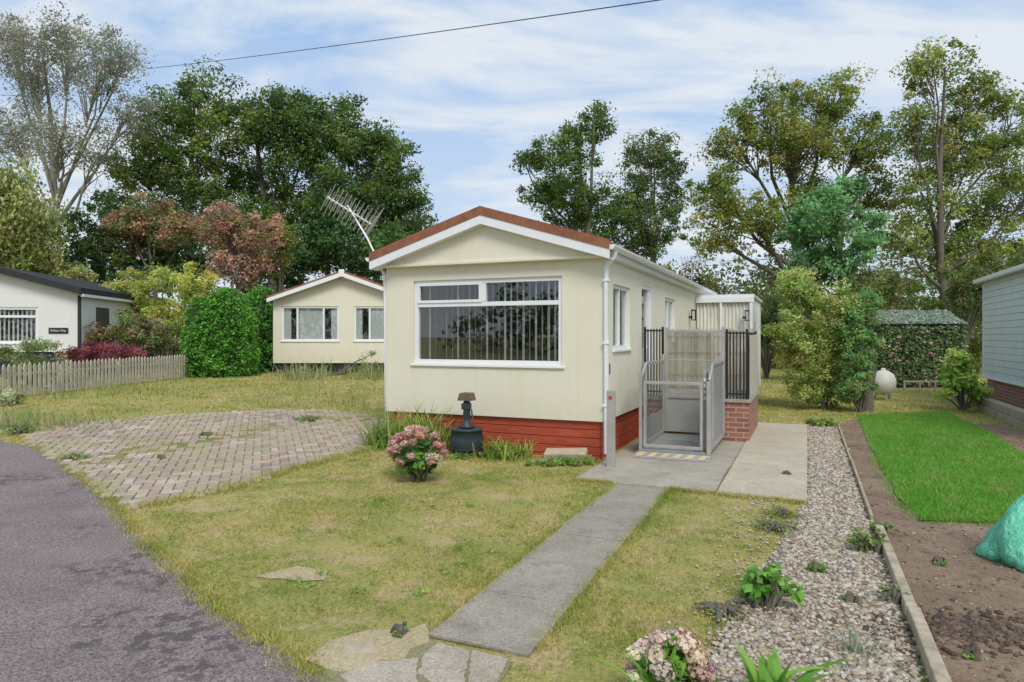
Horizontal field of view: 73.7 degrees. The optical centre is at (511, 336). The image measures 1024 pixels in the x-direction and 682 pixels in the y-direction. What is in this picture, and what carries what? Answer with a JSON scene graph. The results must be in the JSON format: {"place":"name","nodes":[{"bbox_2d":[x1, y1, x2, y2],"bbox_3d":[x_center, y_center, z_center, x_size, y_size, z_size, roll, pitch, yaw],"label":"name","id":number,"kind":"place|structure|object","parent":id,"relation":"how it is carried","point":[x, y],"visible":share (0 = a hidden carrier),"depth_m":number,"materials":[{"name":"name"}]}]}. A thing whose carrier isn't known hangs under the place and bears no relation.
{"place":"outdoors","nodes":[
{"label":"outdoors","id":0,"kind":"place"},
{"bbox_2d":[0,440,318,681],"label":"road","id":1,"kind":"structure","parent":0,"point":[81,598],"depth_m":4.02,"materials":[{"name":"asphalt"}]},
{"bbox_2d":[20,409,385,509],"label":"brick driveway","id":2,"kind":"structure","parent":0,"point":[138,429],"depth_m":9.09,"materials":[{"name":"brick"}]},
{"bbox_2d":[29,409,382,505],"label":"driveway weeds","id":3,"kind":"object","parent":2,"relation":"on","point":[152,451],"visible":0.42,"depth_m":9.20,"materials":[{"name":"plant"}]},
{"bbox_2d":[0,338,1022,681],"bbox_3d":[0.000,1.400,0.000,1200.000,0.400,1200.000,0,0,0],"label":"ground","id":4,"kind":"structure","parent":0,"point":[314,628],"depth_m":5.38,"materials":[{"name":"plant"}]},
{"bbox_2d":[0,147,71,275],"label":"weeping willow tree","id":5,"kind":"object","parent":4,"relation":"on","point":[25,221],"visible":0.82,"depth_m":29.67,"materials":[{"name":"green plant"}]},
{"bbox_2d":[0,336,89,388],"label":"garden plants","id":6,"kind":"object","parent":4,"relation":"on","point":[28,347],"visible":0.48,"depth_m":15.69,"materials":[{"name":"green plant"}]},
{"bbox_2d":[0,252,99,281],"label":"golden shrub","id":7,"kind":"object","parent":4,"relation":"on","point":[72,270],"visible":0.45,"depth_m":29.79,"materials":[{"name":"green plant"}]},
{"bbox_2d":[0,348,162,376],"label":"hedge","id":8,"kind":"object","parent":4,"relation":"on","point":[46,354],"depth_m":20.06,"materials":[{"name":"plant"}]},
{"bbox_2d":[0,293,81,351],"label":"front wall","id":9,"kind":"structure","parent":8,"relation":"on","point":[57,310],"depth_m":20.02,"materials":[{"name":"paint"}]},
{"bbox_2d":[0,274,76,293],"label":"gable","id":10,"kind":"structure","parent":9,"relation":"on","point":[9,284],"depth_m":19.91,"materials":[{"name":"paint"}]},
{"bbox_2d":[82,297,165,348],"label":"side wall","id":11,"kind":"structure","parent":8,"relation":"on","point":[89,305],"depth_m":21.08,"materials":[{"name":"paint"}]},
{"bbox_2d":[0,266,168,304],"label":"roof edge","id":12,"kind":"object","parent":11,"relation":"on","point":[77,286],"visible":0.75,"depth_m":20.46,"materials":[{"name":"black"}]},
{"bbox_2d":[0,404,167,434],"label":"tall weeds","id":13,"kind":"object","parent":4,"relation":"on","point":[33,419],"visible":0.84,"depth_m":10.21,"materials":[{"name":"green plant"}]},
{"bbox_2d":[0,1,170,259],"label":"silver willow tree","id":14,"kind":"object","parent":4,"relation":"on","point":[32,81],"visible":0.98,"depth_m":37.45,"materials":[{"name":"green plant"}]},
{"bbox_2d":[0,354,189,395],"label":"picket fence","id":15,"kind":"object","parent":4,"relation":"on","point":[60,384],"visible":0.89,"depth_m":15.34,"materials":[{"name":"wood"}]},
{"bbox_2d":[55,340,147,378],"bbox_3d":[-11.356,0.664,19.062,2.331,1.148,1.706,0,0,0],"label":"red maple shrub","id":16,"kind":"object","parent":4,"relation":"on","point":[92,350],"visible":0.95,"depth_m":18.72,"materials":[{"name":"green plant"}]},
{"bbox_2d":[27,185,220,295],"bbox_3d":[-20.163,-3.157,34.160,10.697,8.994,5.188,0,0,0],"label":"dark green tree","id":17,"kind":"object","parent":4,"relation":"on","point":[84,246],"visible":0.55,"depth_m":33.47,"materials":[{"name":"green plant"}]},
{"bbox_2d":[83,305,184,374],"bbox_3d":[-11.827,0.139,21.296,2.672,2.201,2.267,0,0,0],"label":"mixed shrub","id":18,"kind":"object","parent":4,"relation":"on","point":[142,331],"visible":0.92,"depth_m":20.89,"materials":[{"name":"green plant"}]},
{"bbox_2d":[99,189,202,296],"bbox_3d":[-17.649,-2.874,33.065,5.228,8.381,3.861,0,0,31],"label":"copper leaf tree","id":19,"kind":"object","parent":4,"relation":"on","point":[166,221],"visible":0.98,"depth_m":32.69,"materials":[{"name":"brown plant"}]},
{"bbox_2d":[99,260,221,361],"bbox_3d":[-12.326,-0.752,24.054,3.789,3.973,3.548,0,0,-36],"label":"golden shrub","id":20,"kind":"object","parent":4,"relation":"on","point":[149,310],"visible":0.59,"depth_m":23.75,"materials":[{"name":"yellow plant"}]},
{"bbox_2d":[96,53,277,284],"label":"oak tree","id":21,"kind":"object","parent":4,"relation":"on","point":[180,116],"visible":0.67,"depth_m":40.90,"materials":[{"name":"green plant"}]},
{"bbox_2d":[51,464,342,681],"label":"road edge grass","id":22,"kind":"structure","parent":4,"relation":"on","point":[191,587],"depth_m":4.29,"materials":[{"name":"plant"}]},
{"bbox_2d":[179,286,261,377],"bbox_3d":[-8.742,0.698,20.450,2.300,4.442,2.137,0,0,0],"label":"conifer hedge","id":23,"kind":"object","parent":4,"relation":"on","point":[219,335],"visible":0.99,"depth_m":19.89,"materials":[{"name":"green plant"}]},
{"bbox_2d":[187,199,285,291],"bbox_3d":[-11.834,-2.344,29.940,4.097,7.368,3.730,0,0,0],"label":"dry brown tree","id":24,"kind":"object","parent":4,"relation":"on","point":[235,220],"visible":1,"depth_m":29.35,"materials":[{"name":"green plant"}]},
{"bbox_2d":[118,443,381,511],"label":"driveway edge grass","id":25,"kind":"structure","parent":4,"relation":"on","point":[288,470],"depth_m":7.25,"materials":[{"name":"plant"}]},
{"bbox_2d":[242,285,275,372],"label":"conifer hedge","id":26,"kind":"object","parent":4,"relation":"on","point":[262,309],"visible":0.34,"depth_m":22.42,"materials":[{"name":"green plant"}]},
{"bbox_2d":[231,215,302,292],"bbox_3d":[-11.349,-2.152,31.338,2.904,6.914,3.210,0,0,-36],"label":"green yellow tree","id":27,"kind":"object","parent":4,"relation":"on","point":[278,258],"visible":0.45,"depth_m":31.24,"materials":[{"name":"green plant"}]},
{"bbox_2d":[216,79,350,292],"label":"oak tree","id":28,"kind":"object","parent":4,"relation":"on","point":[287,121],"visible":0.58,"depth_m":41.85,"materials":[{"name":"green plant"}]},
{"bbox_2d":[268,356,383,381],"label":"tall weeds","id":29,"kind":"object","parent":4,"relation":"on","point":[309,375],"visible":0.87,"depth_m":19.18,"materials":[{"name":"green plant"}]},
{"bbox_2d":[276,363,383,372],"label":"plinth","id":30,"kind":"structure","parent":4,"relation":"on","point":[336,367],"depth_m":22.37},
{"bbox_2d":[273,300,383,362],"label":"front wall","id":31,"kind":"structure","parent":30,"relation":"on","point":[346,349],"depth_m":22.29,"materials":[{"name":"paint"}]},
{"bbox_2d":[275,277,382,299],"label":"gable","id":32,"kind":"structure","parent":31,"relation":"on","point":[342,288],"depth_m":22.30,"materials":[{"name":"paint"}]},
{"bbox_2d":[284,308,383,338],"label":"net curtains","id":33,"kind":"object","parent":31,"relation":"attached to","point":[310,323],"visible":0.77,"depth_m":22.39,"materials":[{"name":"fabric"}]},
{"bbox_2d":[271,190,415,292],"bbox_3d":[-8.247,-3.023,33.660,8.393,8.723,5.200,0,0,0],"label":"dark green tree","id":34,"kind":"object","parent":4,"relation":"on","point":[324,249],"visible":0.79,"depth_m":33.33,"materials":[{"name":"green plant"}]},
{"bbox_2d":[307,622,428,671],"bbox_3d":[-0.697,1.593,3.509,0.702,0.001,0.423,0,0,-32],"label":"bare patch","id":35,"kind":"object","parent":4,"relation":"on","point":[399,648],"visible":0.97,"depth_m":3.48,"materials":[{"name":"soil"}]},
{"bbox_2d":[298,90,440,280],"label":"oak tree","id":36,"kind":"object","parent":4,"relation":"on","point":[387,177],"visible":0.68,"depth_m":40.17,"materials":[{"name":"green plant"}]},
{"bbox_2d":[329,409,455,450],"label":"crocosmia leaves","id":37,"kind":"object","parent":4,"relation":"on","point":[376,431],"visible":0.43,"depth_m":9.51,"materials":[{"name":"green plant"}]},
{"bbox_2d":[316,640,512,681],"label":"apron bedding","id":38,"kind":"object","parent":4,"relation":"on","point":[419,651],"visible":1,"depth_m":3.28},
{"bbox_2d":[339,643,506,681],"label":"crazy paving","id":39,"kind":"structure","parent":38,"relation":"on","point":[441,662],"depth_m":3.26,"materials":[{"name":"stone"}]},
{"bbox_2d":[385,424,448,481],"bbox_3d":[-1.044,1.294,7.523,0.708,0.663,0.681,0,0,0],"label":"pink hydrangea","id":40,"kind":"object","parent":4,"relation":"on","point":[416,457],"visible":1,"depth_m":7.41,"materials":[{"name":"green plant"}]},
{"bbox_2d":[373,401,460,452],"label":"crocosmia leaves","id":41,"kind":"object","parent":4,"relation":"on","point":[417,418],"visible":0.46,"depth_m":9.46,"materials":[{"name":"green plant"}]},
{"bbox_2d":[450,392,483,454],"bbox_3d":[-0.601,1.150,9.069,0.459,0.800,0.459,0,0,23],"label":"barrel pump ornament","id":42,"kind":"object","parent":4,"relation":"on","point":[465,434],"visible":0.97,"depth_m":8.94,"materials":[{"name":"plastic"}]},
{"bbox_2d":[362,438,595,466],"bbox_3d":[-0.589,1.526,8.913,3.353,0.234,0.853,0,0,22],"label":"ground cover","id":43,"kind":"object","parent":4,"relation":"on","point":[570,461],"visible":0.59,"depth_m":8.48,"materials":[{"name":"green plant"}]},
{"bbox_2d":[470,431,541,461],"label":"crocosmia leaves","id":44,"kind":"object","parent":4,"relation":"on","point":[517,453],"visible":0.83,"depth_m":8.84,"materials":[{"name":"green plant"}]},
{"bbox_2d":[0,364,1021,464],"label":"distant lawn grass","id":45,"kind":"structure","parent":4,"relation":"on","point":[781,377],"depth_m":14.71,"materials":[{"name":"plant"}]},
{"bbox_2d":[409,416,630,455],"bbox_3d":[1.696,1.500,14.079,3.100,0.800,10.020,0,0,23],"label":"skirting","id":46,"kind":"object","parent":4,"relation":"on","point":[531,434],"visible":0.14,"depth_m":9.21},
{"bbox_2d":[421,284,495,359],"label":"walls","id":47,"kind":"structure","parent":46,"relation":"on","point":[463,329],"depth_m":11.97,"materials":[{"name":"paint"}]},
{"bbox_2d":[386,258,605,421],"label":"front wall","id":48,"kind":"structure","parent":46,"relation":"on","point":[573,390],"depth_m":9.26,"materials":[{"name":"paint"}]},
{"bbox_2d":[415,276,561,365],"bbox_3d":[-0.361,-0.205,9.486,2.270,1.190,0.084,0,0,23],"label":"front window frame","id":49,"kind":"object","parent":48,"relation":"attached to","point":[481,283],"visible":0.94,"depth_m":9.49,"materials":[{"name":"white plastic"}]},
{"bbox_2d":[424,281,555,360],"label":"vertical blinds","id":50,"kind":"object","parent":49,"relation":"attached to","point":[548,322],"visible":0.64,"depth_m":9.41,"materials":[{"name":"fabric"}]},
{"bbox_2d":[388,225,593,264],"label":"gable panel","id":51,"kind":"structure","parent":48,"relation":"on","point":[484,242],"depth_m":9.30,"materials":[{"name":"paint"}]},
{"bbox_2d":[371,224,482,270],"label":"soffit","id":52,"kind":"structure","parent":51,"relation":"attached to","point":[378,268],"depth_m":9.63,"materials":[{"name":"white plastic"}]},
{"bbox_2d":[369,215,479,269],"bbox_3d":[-1.248,-1.304,9.575,1.790,0.668,0.027,0,0,23],"label":"bargeboard","id":53,"kind":"object","parent":52,"relation":"attached to","point":[428,241],"visible":1,"depth_m":9.54,"materials":[{"name":"white plastic"}]},
{"bbox_2d":[321,184,383,250],"bbox_3d":[-2.370,-1.673,10.133,0.922,1.120,0.628,0,0,-15],"label":"tv aerial","id":54,"kind":"object","parent":53,"relation":"attached to","point":[372,224],"visible":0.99,"depth_m":10.14,"materials":[{"name":"metal"}]},
{"bbox_2d":[482,224,612,259],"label":"soffit","id":55,"kind":"structure","parent":51,"relation":"attached to","point":[556,244],"depth_m":8.84,"materials":[{"name":"white plastic"}]},
{"bbox_2d":[480,215,609,258],"bbox_3d":[0.395,-1.304,8.865,1.790,0.668,0.027,0,0,23],"label":"bargeboard","id":56,"kind":"object","parent":55,"relation":"attached to","point":[551,238],"visible":1,"depth_m":8.83,"materials":[{"name":"white plastic"}]},
{"bbox_2d":[381,255,603,267],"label":"gable sill","id":57,"kind":"structure","parent":48,"relation":"attached to","point":[578,257],"depth_m":9.25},
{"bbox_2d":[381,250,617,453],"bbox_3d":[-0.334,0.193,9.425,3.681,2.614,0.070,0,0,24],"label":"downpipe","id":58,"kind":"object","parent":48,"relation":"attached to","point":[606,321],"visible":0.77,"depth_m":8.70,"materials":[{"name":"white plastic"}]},
{"bbox_2d":[394,386,696,459],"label":"plinth boards","id":59,"kind":"object","parent":46,"relation":"attached to","point":[626,429],"visible":0.45,"depth_m":9.25,"materials":[{"name":"wood"}]},
{"bbox_2d":[488,281,621,360],"bbox_3d":[1.662,0.030,14.050,3.060,2.140,9.860,0,0,23],"label":"interior","id":60,"kind":"object","parent":46,"relation":"on","point":[499,324],"visible":0.07,"depth_m":13.05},
{"bbox_2d":[606,258,699,416],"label":"side wall","id":61,"kind":"structure","parent":46,"relation":"on","point":[625,368],"depth_m":10.52,"materials":[{"name":"paint"}]},
{"bbox_2d":[613,284,627,348],"bbox_3d":[1.495,-0.265,9.671,0.071,0.890,0.950,0,0,23],"label":"side window frame","id":62,"kind":"object","parent":61,"relation":"attached to","point":[617,289],"visible":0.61,"depth_m":9.65,"materials":[{"name":"white plastic"}]},
{"bbox_2d":[610,249,712,294],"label":"eaves fascia","id":63,"kind":"structure","parent":61,"relation":"attached to","point":[631,263],"depth_m":11.26,"materials":[{"name":"white plastic"}]},
{"bbox_2d":[426,483,618,630],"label":"path edge grass","id":64,"kind":"structure","parent":4,"relation":"on","point":[469,597],"depth_m":4.81,"materials":[{"name":"plant"}]},
{"bbox_2d":[429,483,668,657],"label":"path slabs","id":65,"kind":"structure","parent":4,"relation":"on","point":[517,606],"depth_m":4.41,"materials":[{"name":"concrete"}]},
{"bbox_2d":[508,99,645,242],"bbox_3d":[3.987,-6.307,40.239,6.787,15.290,7.078,0,0,42],"label":"ash tree","id":66,"kind":"object","parent":4,"relation":"on","point":[551,194],"visible":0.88,"depth_m":39.63,"materials":[{"name":"green plant"}]},
{"bbox_2d":[524,487,675,654],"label":"path edge grass","id":67,"kind":"structure","parent":4,"relation":"on","point":[635,530],"depth_m":4.55,"materials":[{"name":"plant"}]},
{"bbox_2d":[608,127,695,262],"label":"ash tree","id":68,"kind":"object","parent":4,"relation":"on","point":[647,239],"visible":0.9,"depth_m":41.35,"materials":[{"name":"green plant"}]},
{"bbox_2d":[644,326,759,441],"bbox_3d":[3.235,0.707,11.463,1.620,1.785,2.060,0,0,23],"label":"raised brick landing","id":69,"kind":"object","parent":4,"relation":"on","point":[741,414],"visible":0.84,"depth_m":10.89,"materials":[{"name":"brick"}]},
{"bbox_2d":[655,497,791,681],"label":"stray gravel","id":70,"kind":"structure","parent":4,"relation":"on","point":[724,590],"depth_m":4.72,"materials":[{"name":"gravel"}]},
{"bbox_2d":[695,294,761,332],"bbox_3d":[5.494,0.320,17.116,1.300,2.560,3.130,0,0,23],"label":"lean to frame","id":71,"kind":"object","parent":4,"relation":"on","point":[749,298],"visible":0.71,"depth_m":15.66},
{"bbox_2d":[697,302,748,389],"bbox_3d":[4.868,0.210,15.769,1.180,2.180,0.040,0,0,23],"label":"lean to front sheet","id":72,"kind":"object","parent":71,"relation":"attached to","point":[708,315],"visible":0.44,"depth_m":15.77,"materials":[{"name":"plastic"}]},
{"bbox_2d":[686,588,772,626],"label":"garden weed","id":73,"kind":"object","parent":4,"relation":"on","point":[719,610],"visible":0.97,"depth_m":3.87,"materials":[{"name":"green plant"}]},
{"bbox_2d":[716,443,744,491],"bbox_3d":[2.948,1.593,9.806,2.330,0.003,6.031,0,0,23],"label":"pad bedding","id":74,"kind":"object","parent":4,"relation":"on","point":[727,472],"visible":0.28,"depth_m":7.93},
{"bbox_2d":[574,440,744,490],"bbox_3d":[2.091,1.605,8.918,1.526,0.050,3.584,0,0,24],"label":"concrete pad","id":75,"kind":"object","parent":74,"relation":"on","point":[629,468],"visible":0.66,"depth_m":8.05,"materials":[{"name":"concrete"}]},
{"bbox_2d":[607,390,614,467],"bbox_3d":[1.198,1.125,8.266,0.100,0.950,0.066,0,0,23],"label":"lift call post","id":76,"kind":"object","parent":75,"relation":"on","point":[611,428],"visible":0.91,"depth_m":8.24,"materials":[{"name":"grey metal"}]},
{"bbox_2d":[633,327,724,461],"bbox_3d":[2.409,0.718,9.630,0.960,1.720,1.940,0,0,23],"label":"wheelchair platform lift","id":77,"kind":"object","parent":75,"relation":"on","point":[703,414],"visible":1,"depth_m":9.63,"materials":[{"name":"grey metal"}]},
{"bbox_2d":[666,483,806,504],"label":"pad edge grass","id":78,"kind":"structure","parent":4,"relation":"on","point":[744,496],"depth_m":6.78,"materials":[{"name":"plant"}]},
{"bbox_2d":[716,422,806,501],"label":"paving slabs","id":79,"kind":"structure","parent":4,"relation":"on","point":[768,455],"depth_m":8.36,"materials":[{"name":"concrete"}]},
{"bbox_2d":[759,285,790,378],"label":"mixed shrub","id":80,"kind":"object","parent":4,"relation":"on","point":[769,316],"visible":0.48,"depth_m":23.65,"materials":[{"name":"green plant"}]},
{"bbox_2d":[672,61,909,363],"bbox_3d":[14.034,-6.040,33.620,11.514,15.260,5.977,0,0,-18],"label":"yellow green oak tree","id":81,"kind":"object","parent":4,"relation":"on","point":[793,134],"visible":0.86,"depth_m":33.48,"materials":[{"name":"green plant"}]},
{"bbox_2d":[579,216,1022,347],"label":"distant tree belt","id":82,"kind":"object","parent":4,"relation":"on","point":[737,267],"visible":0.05,"depth_m":48.72,"materials":[{"name":"green plant"}]},
{"bbox_2d":[759,263,864,408],"bbox_3d":[6.592,0.005,15.071,2.394,3.266,2.000,0,0,0],"label":"leafy shrub","id":83,"kind":"object","parent":4,"relation":"on","point":[801,338],"visible":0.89,"depth_m":14.76,"materials":[{"name":"green plant"}]},
{"bbox_2d":[704,417,929,681],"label":"gravel","id":84,"kind":"structure","parent":4,"relation":"on","point":[827,450],"depth_m":4.04,"materials":[{"name":"gravel"}]},
{"bbox_2d":[624,622,720,681],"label":"faded hydrangea","id":85,"kind":"object","parent":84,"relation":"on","point":[690,661],"visible":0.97,"depth_m":2.80,"materials":[{"name":"pink plant"}]},
{"bbox_2d":[738,563,805,611],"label":"strawberry weed","id":86,"kind":"object","parent":84,"relation":"on","point":[764,587],"visible":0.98,"depth_m":3.96,"materials":[{"name":"green plant"}]},
{"bbox_2d":[733,639,856,681],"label":"broadleaf plant","id":87,"kind":"object","parent":84,"relation":"on","point":[770,670],"visible":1,"depth_m":2.90,"materials":[{"name":"green plant"}]},
{"bbox_2d":[769,173,890,360],"bbox_3d":[9.986,-1.686,20.877,3.564,6.752,3.187,0,0,0],"label":"blue green tree","id":88,"kind":"object","parent":4,"relation":"on","point":[820,221],"visible":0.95,"depth_m":20.58,"materials":[{"name":"green plant"}]},
{"bbox_2d":[672,236,1023,352],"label":"woodland understorey","id":89,"kind":"object","parent":4,"relation":"on","point":[705,282],"visible":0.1,"depth_m":38.79,"materials":[{"name":"green plant"}]},
{"bbox_2d":[761,291,981,370],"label":"woodland undergrowth","id":90,"kind":"object","parent":4,"relation":"on","point":[974,347],"visible":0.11,"depth_m":28.50,"materials":[{"name":"green plant"}]},
{"bbox_2d":[838,424,951,681],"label":"timber edging","id":91,"kind":"object","parent":4,"relation":"on","point":[933,664],"visible":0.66,"depth_m":3.75,"materials":[{"name":"wood"}]},
{"bbox_2d":[863,309,968,387],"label":"camouflage netted shed","id":92,"kind":"structure","parent":4,"relation":"on","point":[918,344],"depth_m":21.07,"materials":[{"name":"fabric"}]},
{"bbox_2d":[840,419,1023,681],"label":"soil bed","id":93,"kind":"object","parent":4,"relation":"on","point":[1013,592],"visible":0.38,"depth_m":4.66,"materials":[{"name":"soil"}]},
{"bbox_2d":[815,597,1023,656],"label":"dark soil heap","id":94,"kind":"object","parent":93,"relation":"on","point":[951,624],"visible":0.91,"depth_m":3.68,"materials":[{"name":"soil"}]},
{"bbox_2d":[845,421,1023,681],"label":"soil clods","id":95,"kind":"object","parent":93,"relation":"on","point":[1016,654],"visible":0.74,"depth_m":4.46,"materials":[{"name":"soil"}]},
{"bbox_2d":[857,411,1023,522],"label":"lawn","id":96,"kind":"structure","parent":93,"relation":"on","point":[944,466],"depth_m":8.26,"materials":[{"name":"plant"}]},
{"bbox_2d":[974,494,1023,572],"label":"green net sack","id":97,"kind":"object","parent":93,"relation":"on","point":[1003,542],"visible":1,"depth_m":4.75,"materials":[{"name":"plastic"}]},
{"bbox_2d":[846,249,1023,349],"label":"dark hedge shrub","id":98,"kind":"object","parent":4,"relation":"on","point":[965,293],"visible":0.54,"depth_m":26.68,"materials":[{"name":"green plant"}]},
{"bbox_2d":[871,35,1023,309],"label":"yellow green oak tree","id":99,"kind":"object","parent":4,"relation":"on","point":[943,153],"visible":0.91,"depth_m":30.70,"materials":[{"name":"green plant"}]},
{"bbox_2d":[932,348,994,411],"bbox_3d":[9.614,0.934,14.525,1.090,1.406,1.036,0,0,-39],"label":"broadleaf shrub","id":100,"kind":"object","parent":4,"relation":"on","point":[961,370],"visible":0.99,"depth_m":14.43,"materials":[{"name":"green plant"}]},
{"bbox_2d":[953,389,1023,430],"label":"sleepers","id":101,"kind":"object","parent":4,"relation":"on","point":[1011,415],"visible":0.55,"depth_m":12.89},
{"bbox_2d":[987,379,1023,408],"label":"brick plinth","id":102,"kind":"structure","parent":4,"relation":"on","point":[1010,394],"depth_m":15.44,"materials":[{"name":"brick"}]},
{"bbox_2d":[985,276,1023,377],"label":"house siding","id":103,"kind":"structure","parent":102,"relation":"on","point":[1001,334],"depth_m":15.85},
{"bbox_2d":[984,269,1023,384],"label":"cladding boards","id":104,"kind":"object","parent":103,"relation":"attached to","point":[1011,339],"visible":0.98,"depth_m":15.38,"materials":[{"name":"wood"}]},
{"bbox_2d":[0,0,1023,337],"label":"sky","id":105,"kind":"structure","parent":0,"point":[472,98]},
{"bbox_3d":[0.831,-1.450,14.382,1.790,0.580,10.450,0,0,23],"label":"roof","id":106,"kind":"object","parent":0,"visible":0},
{"bbox_2d":[369,206,479,260],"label":"verge trim","id":107,"kind":"structure","parent":106,"relation":"attached to","point":[431,230],"depth_m":9.53,"materials":[{"name":"brown tile"}]},
{"bbox_2d":[610,241,701,285],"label":"roof","id":108,"kind":"structure","parent":106,"relation":"attached to","point":[645,258],"depth_m":10.09,"materials":[{"name":"brown tile"}]},
{"bbox_2d":[480,206,609,248],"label":"verge trim","id":109,"kind":"structure","parent":108,"relation":"attached to","point":[549,228],"depth_m":8.82,"materials":[{"name":"brown tile"}]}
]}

